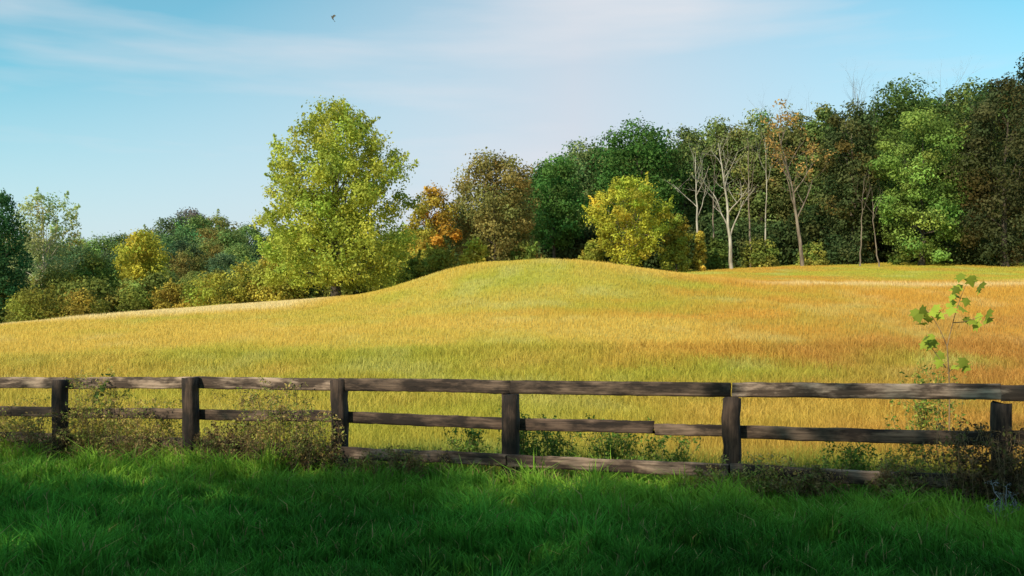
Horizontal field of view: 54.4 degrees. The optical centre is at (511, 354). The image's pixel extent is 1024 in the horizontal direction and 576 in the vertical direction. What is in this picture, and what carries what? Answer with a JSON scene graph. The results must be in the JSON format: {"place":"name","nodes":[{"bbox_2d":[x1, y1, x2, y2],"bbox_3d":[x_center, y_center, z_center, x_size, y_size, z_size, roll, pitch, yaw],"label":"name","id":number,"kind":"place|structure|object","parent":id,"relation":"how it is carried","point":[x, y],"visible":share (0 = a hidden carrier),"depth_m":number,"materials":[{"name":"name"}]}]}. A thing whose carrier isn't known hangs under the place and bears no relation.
{"place":"outdoors","nodes":[
{"label":"outdoors","id":0,"kind":"place"},
{"bbox_2d":[0,426,1023,575],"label":"lush grass","id":1,"kind":"structure","parent":0,"point":[54,512],"depth_m":8.47,"materials":[{"name":"green plant"}]},
{"bbox_2d":[0,257,1023,575],"bbox_3d":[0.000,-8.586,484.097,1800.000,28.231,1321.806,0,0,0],"label":"ground","id":2,"kind":"structure","parent":0,"point":[556,298],"depth_m":47.19,"materials":[{"name":"yellow plant"}]},
{"bbox_2d":[0,188,33,323],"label":"dark tree","id":3,"kind":"object","parent":2,"relation":"on","point":[7,227],"visible":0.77,"depth_m":99.93,"materials":[{"name":"green plant"}]},
{"bbox_2d":[0,396,51,451],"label":"weed plant","id":4,"kind":"object","parent":2,"relation":"on","point":[9,424],"visible":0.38,"depth_m":14.72,"materials":[{"name":"green plant"}]},
{"bbox_2d":[1,276,63,322],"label":"shrub","id":5,"kind":"object","parent":2,"relation":"on","point":[29,300],"visible":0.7,"depth_m":91.37,"materials":[{"name":"green plant"}]},
{"bbox_2d":[5,187,83,294],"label":"sycamore tree","id":6,"kind":"object","parent":2,"relation":"on","point":[42,257],"visible":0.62,"depth_m":107.56,"materials":[{"name":"green plant"}]},
{"bbox_2d":[9,408,81,459],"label":"weed plant","id":7,"kind":"object","parent":2,"relation":"on","point":[34,437],"visible":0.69,"depth_m":13.98,"materials":[{"name":"green plant"}]},
{"bbox_2d":[22,265,87,312],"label":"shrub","id":8,"kind":"object","parent":2,"relation":"on","point":[62,277],"visible":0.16,"depth_m":103.32,"materials":[{"name":"green plant"}]},
{"bbox_2d":[39,279,82,318],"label":"undergrowth shrub","id":9,"kind":"object","parent":2,"relation":"on","point":[69,285],"visible":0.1,"depth_m":100.09,"materials":[{"name":"green plant"}]},
{"bbox_2d":[47,287,113,318],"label":"shrub","id":10,"kind":"object","parent":2,"relation":"on","point":[78,299],"visible":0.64,"depth_m":93.24,"materials":[{"name":"green plant"}]},
{"bbox_2d":[47,369,123,458],"bbox_3d":[-5.883,0.903,13.813,0.928,1.386,0.730,0,0,17],"label":"weed plant","id":11,"kind":"object","parent":2,"relation":"on","point":[84,435],"visible":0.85,"depth_m":13.77,"materials":[{"name":"green plant"}]},
{"bbox_2d":[60,275,118,314],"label":"undergrowth shrub","id":12,"kind":"object","parent":2,"relation":"on","point":[100,288],"visible":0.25,"depth_m":98.36,"materials":[{"name":"green plant"}]},
{"bbox_2d":[66,251,122,300],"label":"green tree","id":13,"kind":"object","parent":2,"relation":"on","point":[99,269],"visible":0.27,"depth_m":111.12,"materials":[{"name":"green plant"}]},
{"bbox_2d":[72,366,135,456],"bbox_3d":[-5.784,0.872,14.142,0.944,1.435,0.641,0,0,0],"label":"weed plant","id":14,"kind":"object","parent":2,"relation":"on","point":[115,397],"visible":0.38,"depth_m":14.12,"materials":[{"name":"green plant"}]},
{"bbox_2d":[86,395,164,460],"bbox_3d":[-5.243,1.075,13.537,1.072,1.042,0.685,0,0,0],"label":"weed plant","id":15,"kind":"object","parent":2,"relation":"on","point":[128,429],"visible":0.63,"depth_m":13.48,"materials":[{"name":"green plant"}]},
{"bbox_2d":[106,277,153,313],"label":"undergrowth shrub","id":16,"kind":"object","parent":2,"relation":"on","point":[131,283],"visible":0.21,"depth_m":99.60,"materials":[{"name":"green plant"}]},
{"bbox_2d":[115,280,153,312],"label":"shrub","id":17,"kind":"object","parent":2,"relation":"on","point":[142,303],"visible":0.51,"depth_m":95.18,"materials":[{"name":"green plant"}]},
{"bbox_2d":[109,228,173,292],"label":"yellow tree","id":18,"kind":"object","parent":2,"relation":"on","point":[144,249],"visible":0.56,"depth_m":108.85,"materials":[{"name":"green plant"}]},
{"bbox_2d":[99,427,188,463],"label":"weed plant","id":19,"kind":"object","parent":2,"relation":"on","point":[151,445],"visible":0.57,"depth_m":13.20,"materials":[{"name":"green plant"}]},
{"bbox_2d":[122,398,181,456],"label":"weed plant","id":20,"kind":"object","parent":2,"relation":"on","point":[165,426],"visible":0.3,"depth_m":13.86,"materials":[{"name":"green plant"}]},
{"bbox_2d":[137,270,179,308],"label":"undergrowth shrub","id":21,"kind":"object","parent":2,"relation":"on","point":[157,281],"visible":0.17,"depth_m":100.97,"materials":[{"name":"green plant"}]},
{"bbox_2d":[146,278,194,309],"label":"shrub","id":22,"kind":"object","parent":2,"relation":"on","point":[168,294],"visible":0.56,"depth_m":95.40,"materials":[{"name":"green plant"}]},
{"bbox_2d":[149,214,191,240],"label":"tree","id":23,"kind":"object","parent":2,"relation":"on","point":[162,225],"visible":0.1,"depth_m":219.26,"materials":[{"name":"green plant"}]},
{"bbox_2d":[156,235,206,274],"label":"tree","id":24,"kind":"object","parent":2,"relation":"on","point":[178,245],"visible":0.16,"depth_m":165.72,"materials":[{"name":"green plant"}]},
{"bbox_2d":[159,221,208,267],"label":"tree","id":25,"kind":"object","parent":2,"relation":"on","point":[178,234],"visible":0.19,"depth_m":189.33,"materials":[{"name":"green plant"}]},
{"bbox_2d":[162,246,208,280],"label":"tree","id":26,"kind":"object","parent":2,"relation":"on","point":[197,265],"visible":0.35,"depth_m":146.52,"materials":[{"name":"green plant"}]},
{"bbox_2d":[173,211,224,239],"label":"tree","id":27,"kind":"object","parent":2,"relation":"on","point":[203,223],"visible":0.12,"depth_m":220.38,"materials":[{"name":"green plant"}]},
{"bbox_2d":[167,419,243,464],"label":"weed plant","id":28,"kind":"object","parent":2,"relation":"on","point":[216,434],"visible":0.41,"depth_m":12.99,"materials":[{"name":"green plant"}]},
{"bbox_2d":[185,237,225,272],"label":"tree","id":29,"kind":"object","parent":2,"relation":"on","point":[209,247],"visible":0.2,"depth_m":169.40,"materials":[{"name":"green plant"}]},
{"bbox_2d":[175,270,239,307],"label":"shrub","id":30,"kind":"object","parent":2,"relation":"on","point":[208,296],"visible":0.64,"depth_m":93.26,"materials":[{"name":"green plant"}]},
{"bbox_2d":[202,251,249,276],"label":"tree","id":31,"kind":"object","parent":2,"relation":"on","point":[220,259],"visible":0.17,"depth_m":142.71,"materials":[{"name":"green plant"}]},
{"bbox_2d":[194,426,267,464],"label":"weed plant","id":32,"kind":"object","parent":2,"relation":"on","point":[228,440],"visible":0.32,"depth_m":12.94,"materials":[{"name":"green plant"}]},
{"bbox_2d":[212,224,250,263],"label":"tree","id":33,"kind":"object","parent":2,"relation":"on","point":[229,238],"visible":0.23,"depth_m":197.22,"materials":[{"name":"green plant"}]},
{"bbox_2d":[206,241,260,270],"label":"tree","id":34,"kind":"object","parent":2,"relation":"on","point":[241,252],"visible":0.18,"depth_m":161.95,"materials":[{"name":"green plant"}]},
{"bbox_2d":[212,389,277,456],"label":"weed plant","id":35,"kind":"object","parent":2,"relation":"on","point":[248,422],"visible":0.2,"depth_m":13.45,"materials":[{"name":"green plant"}]},
{"bbox_2d":[199,430,297,467],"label":"weed plant","id":36,"kind":"object","parent":2,"relation":"on","point":[234,451],"visible":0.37,"depth_m":12.58,"materials":[{"name":"green plant"}]},
{"bbox_2d":[221,256,276,302],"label":"shrub","id":37,"kind":"object","parent":2,"relation":"on","point":[241,293],"visible":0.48,"depth_m":95.23,"materials":[{"name":"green plant"}]},
{"bbox_2d":[225,378,308,462],"bbox_3d":[-3.148,0.945,12.755,1.018,1.296,0.693,0,0,-28],"label":"weed plant","id":38,"kind":"object","parent":2,"relation":"on","point":[267,430],"visible":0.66,"depth_m":12.75,"materials":[{"name":"green plant"}]},
{"bbox_2d":[245,251,309,301],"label":"bush","id":39,"kind":"object","parent":2,"relation":"on","point":[262,294],"visible":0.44,"depth_m":93.85,"materials":[{"name":"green plant"}]},
{"bbox_2d":[251,373,330,447],"bbox_3d":[-2.865,0.909,13.105,1.008,1.357,0.727,0,0,-27],"label":"weed plant","id":40,"kind":"object","parent":2,"relation":"on","point":[306,404],"visible":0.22,"depth_m":13.08,"materials":[{"name":"green plant"}]},
{"bbox_2d":[250,436,341,473],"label":"weed plant","id":41,"kind":"object","parent":2,"relation":"on","point":[315,460],"visible":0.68,"depth_m":12.28,"materials":[{"name":"green plant"}]},
{"bbox_2d":[282,407,346,472],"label":"weed plant","id":42,"kind":"object","parent":2,"relation":"on","point":[316,443],"visible":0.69,"depth_m":12.45,"materials":[{"name":"green plant"}]},
{"bbox_2d":[249,95,426,297],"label":"meadow tree","id":43,"kind":"object","parent":2,"relation":"on","point":[328,217],"visible":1,"depth_m":70.91,"materials":[{"name":"green plant"}]},
{"bbox_2d":[332,447,413,477],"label":"weed plant","id":44,"kind":"object","parent":2,"relation":"on","point":[366,459],"visible":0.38,"depth_m":12.11,"materials":[{"name":"green plant"}]},
{"bbox_2d":[367,443,451,480],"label":"weed plant","id":45,"kind":"object","parent":2,"relation":"on","point":[410,464],"visible":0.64,"depth_m":11.84,"materials":[{"name":"green plant"}]},
{"bbox_2d":[398,250,431,283],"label":"shrub","id":46,"kind":"object","parent":2,"relation":"on","point":[417,265],"visible":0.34,"depth_m":78.36,"materials":[{"name":"green plant"}]},
{"bbox_2d":[404,180,462,270],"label":"orange tree","id":47,"kind":"object","parent":2,"relation":"on","point":[435,231],"visible":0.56,"depth_m":87.35,"materials":[{"name":"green plant"}]},
{"bbox_2d":[415,242,463,277],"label":"shrub","id":48,"kind":"object","parent":2,"relation":"on","point":[437,258],"visible":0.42,"depth_m":79.55,"materials":[{"name":"green plant"}]},
{"bbox_2d":[441,427,493,467],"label":"weed plant","id":49,"kind":"object","parent":2,"relation":"on","point":[470,446],"visible":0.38,"depth_m":12.41,"materials":[{"name":"green plant"}]},
{"bbox_2d":[459,236,490,265],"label":"shrub","id":50,"kind":"object","parent":2,"relation":"on","point":[479,248],"visible":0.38,"depth_m":79.69,"materials":[{"name":"green plant"}]},
{"bbox_2d":[444,147,542,261],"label":"oak tree","id":51,"kind":"object","parent":2,"relation":"on","point":[498,206],"visible":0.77,"depth_m":88.44,"materials":[{"name":"green plant"}]},
{"bbox_2d":[0,332,1023,492],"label":"meadow grass","id":52,"kind":"structure","parent":2,"relation":"on","point":[364,435],"depth_m":26.78,"materials":[{"name":"yellow plant"}]},
{"bbox_2d":[0,376,1023,494],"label":"wooden fence","id":53,"kind":"object","parent":2,"relation":"on","point":[511,424],"visible":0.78,"depth_m":11.59,"materials":[{"name":"brown wood"}]},
{"bbox_2d":[505,240,544,260],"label":"shrub","id":54,"kind":"object","parent":2,"relation":"on","point":[529,251],"visible":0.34,"depth_m":87.42,"materials":[{"name":"green plant"}]},
{"bbox_2d":[495,408,556,468],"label":"weed plant","id":55,"kind":"object","parent":2,"relation":"on","point":[522,451],"visible":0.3,"depth_m":12.17,"materials":[{"name":"green plant"}]},
{"bbox_2d":[520,431,581,475],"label":"weed plant","id":56,"kind":"object","parent":2,"relation":"on","point":[553,447],"visible":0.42,"depth_m":12.45,"materials":[{"name":"green plant"}]},
{"bbox_2d":[513,146,594,258],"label":"green tree","id":57,"kind":"object","parent":2,"relation":"on","point":[554,218],"visible":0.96,"depth_m":96.80,"materials":[{"name":"green plant"}]},
{"bbox_2d":[530,223,589,259],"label":"undergrowth shrub","id":58,"kind":"object","parent":2,"relation":"on","point":[573,251],"visible":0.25,"depth_m":99.70,"materials":[{"name":"green plant"}]},
{"bbox_2d":[548,136,619,234],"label":"pale green tree","id":59,"kind":"object","parent":2,"relation":"on","point":[580,153],"visible":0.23,"depth_m":111.00,"materials":[{"name":"green plant"}]},
{"bbox_2d":[577,238,606,261],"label":"shrub","id":60,"kind":"object","parent":2,"relation":"on","point":[592,251],"visible":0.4,"depth_m":89.53,"materials":[{"name":"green plant"}]},
{"bbox_2d":[570,413,650,473],"bbox_3d":[1.250,1.146,12.170,0.873,0.866,0.672,0,0,-33],"label":"weed plant","id":61,"kind":"object","parent":2,"relation":"on","point":[610,442],"visible":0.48,"depth_m":12.11,"materials":[{"name":"green plant"}]},
{"bbox_2d":[580,171,675,265],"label":"yellow tree","id":62,"kind":"object","parent":2,"relation":"on","point":[643,202],"visible":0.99,"depth_m":85.19,"materials":[{"name":"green plant"}]},
{"bbox_2d":[585,111,700,265],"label":"dark tree","id":63,"kind":"object","parent":2,"relation":"on","point":[615,156],"visible":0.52,"depth_m":104.46,"materials":[{"name":"green plant"}]},
{"bbox_2d":[619,222,674,269],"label":"undergrowth shrub","id":64,"kind":"object","parent":2,"relation":"on","point":[652,260],"visible":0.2,"depth_m":99.33,"materials":[{"name":"green plant"}]},
{"bbox_2d":[616,434,701,481],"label":"weed plant","id":65,"kind":"object","parent":2,"relation":"on","point":[654,456],"visible":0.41,"depth_m":11.83,"materials":[{"name":"green plant"}]},
{"bbox_2d":[657,213,693,271],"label":"shrub","id":66,"kind":"object","parent":2,"relation":"on","point":[672,245],"visible":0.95,"depth_m":89.55,"materials":[{"name":"green plant"}]},
{"bbox_2d":[659,125,726,232],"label":"tree","id":67,"kind":"object","parent":2,"relation":"on","point":[691,163],"visible":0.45,"depth_m":110.71,"materials":[{"name":"green plant"}]},
{"bbox_2d":[663,123,724,232],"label":"bare tree","id":68,"kind":"object","parent":2,"relation":"on","point":[696,205],"visible":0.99,"depth_m":91.99,"materials":[{"name":"grey plant"}]},
{"bbox_2d":[655,141,736,224],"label":"tree","id":69,"kind":"object","parent":2,"relation":"on","point":[709,180],"visible":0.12,"depth_m":111.67,"materials":[{"name":"green plant"}]},
{"bbox_2d":[691,231,706,270],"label":"shrub","id":70,"kind":"object","parent":2,"relation":"on","point":[699,255],"visible":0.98,"depth_m":89.73,"materials":[{"name":"yellow plant"}]},
{"bbox_2d":[684,219,728,268],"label":"undergrowth shrub","id":71,"kind":"object","parent":2,"relation":"on","point":[703,227],"visible":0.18,"depth_m":100.39,"materials":[{"name":"green plant"}]},
{"bbox_2d":[676,463,749,491],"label":"weed plant","id":72,"kind":"object","parent":2,"relation":"on","point":[698,471],"visible":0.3,"depth_m":10.68,"materials":[{"name":"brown plant"}]},
{"bbox_2d":[688,114,749,222],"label":"tree","id":73,"kind":"object","parent":2,"relation":"on","point":[719,126],"visible":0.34,"depth_m":112.36,"materials":[{"name":"green plant"}]},
{"bbox_2d":[704,237,733,269],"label":"shrub","id":74,"kind":"object","parent":2,"relation":"on","point":[718,258],"visible":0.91,"depth_m":92.48,"materials":[{"name":"green plant"}]},
{"bbox_2d":[679,128,764,227],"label":"tree","id":75,"kind":"object","parent":2,"relation":"on","point":[725,161],"visible":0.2,"depth_m":112.37,"materials":[{"name":"green plant"}]},
{"bbox_2d":[706,217,747,266],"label":"undergrowth shrub","id":76,"kind":"object","parent":2,"relation":"on","point":[725,238],"visible":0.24,"depth_m":100.91,"materials":[{"name":"green plant"}]},
{"bbox_2d":[698,128,763,268],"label":"bare tree","id":77,"kind":"object","parent":2,"relation":"on","point":[729,233],"visible":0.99,"depth_m":90.93,"materials":[{"name":"grey plant"}]},
{"bbox_2d":[714,117,774,267],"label":"bare tree","id":78,"kind":"object","parent":2,"relation":"on","point":[745,133],"visible":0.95,"depth_m":92.98,"materials":[{"name":"grey plant"}]},
{"bbox_2d":[722,106,793,227],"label":"tree","id":79,"kind":"object","parent":2,"relation":"on","point":[759,199],"visible":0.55,"depth_m":110.59,"materials":[{"name":"green plant"}]},
{"bbox_2d":[738,236,781,267],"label":"shrub","id":80,"kind":"object","parent":2,"relation":"on","point":[759,255],"visible":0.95,"depth_m":92.42,"materials":[{"name":"green plant"}]},
{"bbox_2d":[732,223,790,266],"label":"undergrowth shrub","id":81,"kind":"object","parent":2,"relation":"on","point":[757,231],"visible":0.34,"depth_m":99.34,"materials":[{"name":"green plant"}]},
{"bbox_2d":[718,451,809,501],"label":"weed plant","id":82,"kind":"object","parent":2,"relation":"on","point":[774,477],"visible":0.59,"depth_m":10.55,"materials":[{"name":"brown plant"}]},
{"bbox_2d":[754,219,798,265],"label":"undergrowth shrub","id":83,"kind":"object","parent":2,"relation":"on","point":[777,230],"visible":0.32,"depth_m":101.18,"materials":[{"name":"green plant"}]},
{"bbox_2d":[762,109,826,233],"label":"tree","id":84,"kind":"object","parent":2,"relation":"on","point":[800,123],"visible":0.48,"depth_m":108.84,"materials":[{"name":"green plant"}]},
{"bbox_2d":[760,99,838,265],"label":"leaning tree","id":85,"kind":"object","parent":2,"relation":"on","point":[811,148],"visible":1,"depth_m":90.82,"materials":[{"name":"grey plant"}]},
{"bbox_2d":[766,460,850,504],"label":"weed plant","id":86,"kind":"object","parent":2,"relation":"on","point":[808,486],"visible":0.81,"depth_m":10.30,"materials":[{"name":"green plant"}]},
{"bbox_2d":[775,203,846,264],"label":"undergrowth shrub","id":87,"kind":"object","parent":2,"relation":"on","point":[810,228],"visible":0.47,"depth_m":99.78,"materials":[{"name":"green plant"}]},
{"bbox_2d":[795,239,829,265],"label":"shrub","id":88,"kind":"object","parent":2,"relation":"on","point":[814,254],"visible":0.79,"depth_m":92.30,"materials":[{"name":"green plant"}]},
{"bbox_2d":[795,101,848,223],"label":"tree","id":89,"kind":"object","parent":2,"relation":"on","point":[823,113],"visible":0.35,"depth_m":107.48,"materials":[{"name":"green plant"}]},
{"bbox_2d":[823,235,875,264],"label":"shrub","id":90,"kind":"object","parent":2,"relation":"on","point":[847,254],"visible":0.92,"depth_m":95.00,"materials":[{"name":"green plant"}]},
{"bbox_2d":[809,98,892,263],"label":"dark tree","id":91,"kind":"object","parent":2,"relation":"on","point":[846,208],"visible":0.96,"depth_m":95.89,"materials":[{"name":"green plant"}]},
{"bbox_2d":[814,441,898,493],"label":"weed plant","id":92,"kind":"object","parent":2,"relation":"on","point":[854,463],"visible":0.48,"depth_m":10.78,"materials":[{"name":"green plant"}]},
{"bbox_2d":[838,206,894,261],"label":"undergrowth shrub","id":93,"kind":"object","parent":2,"relation":"on","point":[883,254],"visible":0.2,"depth_m":99.25,"materials":[{"name":"green plant"}]},
{"bbox_2d":[864,456,943,502],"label":"weed plant","id":94,"kind":"object","parent":2,"relation":"on","point":[885,476],"visible":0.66,"depth_m":10.07,"materials":[{"name":"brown plant"}]},
{"bbox_2d":[845,72,964,227],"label":"dark tree","id":95,"kind":"object","parent":2,"relation":"on","point":[901,104],"visible":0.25,"depth_m":102.53,"materials":[{"name":"green plant"}]},
{"bbox_2d":[863,101,978,265],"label":"dark tree","id":96,"kind":"object","parent":2,"relation":"on","point":[920,168],"visible":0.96,"depth_m":90.77,"materials":[{"name":"green plant"}]},
{"bbox_2d":[880,441,977,493],"bbox_3d":[4.417,1.195,10.536,1.101,0.783,0.619,0,0,-15],"label":"weed plant","id":97,"kind":"object","parent":2,"relation":"on","point":[915,450],"visible":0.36,"depth_m":10.51,"materials":[{"name":"green plant"}]},
{"bbox_2d":[883,358,975,446],"bbox_3d":[6.463,0.782,15.373,1.416,1.469,0.866,0,0,0],"label":"bush","id":98,"kind":"object","parent":2,"relation":"on","point":[926,407],"visible":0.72,"depth_m":15.38,"materials":[{"name":"green plant"}]},
{"bbox_2d":[908,273,993,448],"bbox_3d":[6.636,0.156,15.057,1.211,2.770,0.608,0,0,0],"label":"sapling","id":99,"kind":"object","parent":2,"relation":"on","point":[929,342],"visible":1,"depth_m":15.00,"materials":[{"name":"green plant"}]},
{"bbox_2d":[915,418,1023,506],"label":"bramble","id":100,"kind":"object","parent":2,"relation":"on","point":[975,461],"visible":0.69,"depth_m":9.72,"materials":[{"name":"green plant"}]},
{"bbox_2d":[943,230,999,265],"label":"shrub","id":101,"kind":"object","parent":2,"relation":"on","point":[974,254],"visible":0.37,"depth_m":91.37,"materials":[{"name":"green plant"}]},
{"bbox_2d":[932,76,1015,247],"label":"dark tree","id":102,"kind":"object","parent":2,"relation":"on","point":[964,95],"visible":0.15,"depth_m":101.54,"materials":[{"name":"green plant"}]},
{"bbox_2d":[939,71,1023,266],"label":"dark tree","id":103,"kind":"object","parent":2,"relation":"on","point":[983,125],"visible":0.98,"depth_m":87.20,"materials":[{"name":"green plant"}]},
{"bbox_2d":[975,433,1023,510],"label":"bramble","id":104,"kind":"object","parent":2,"relation":"on","point":[1019,492],"visible":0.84,"depth_m":9.47,"materials":[{"name":"green plant"}]},
{"bbox_2d":[999,52,1023,238],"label":"dark tree","id":105,"kind":"object","parent":2,"relation":"on","point":[1020,75],"visible":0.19,"depth_m":98.30,"materials":[{"name":"green plant"}]},
{"bbox_2d":[0,0,1023,246],"label":"sky","id":106,"kind":"structure","parent":0,"point":[142,111],"materials":[{"name":"blue"}]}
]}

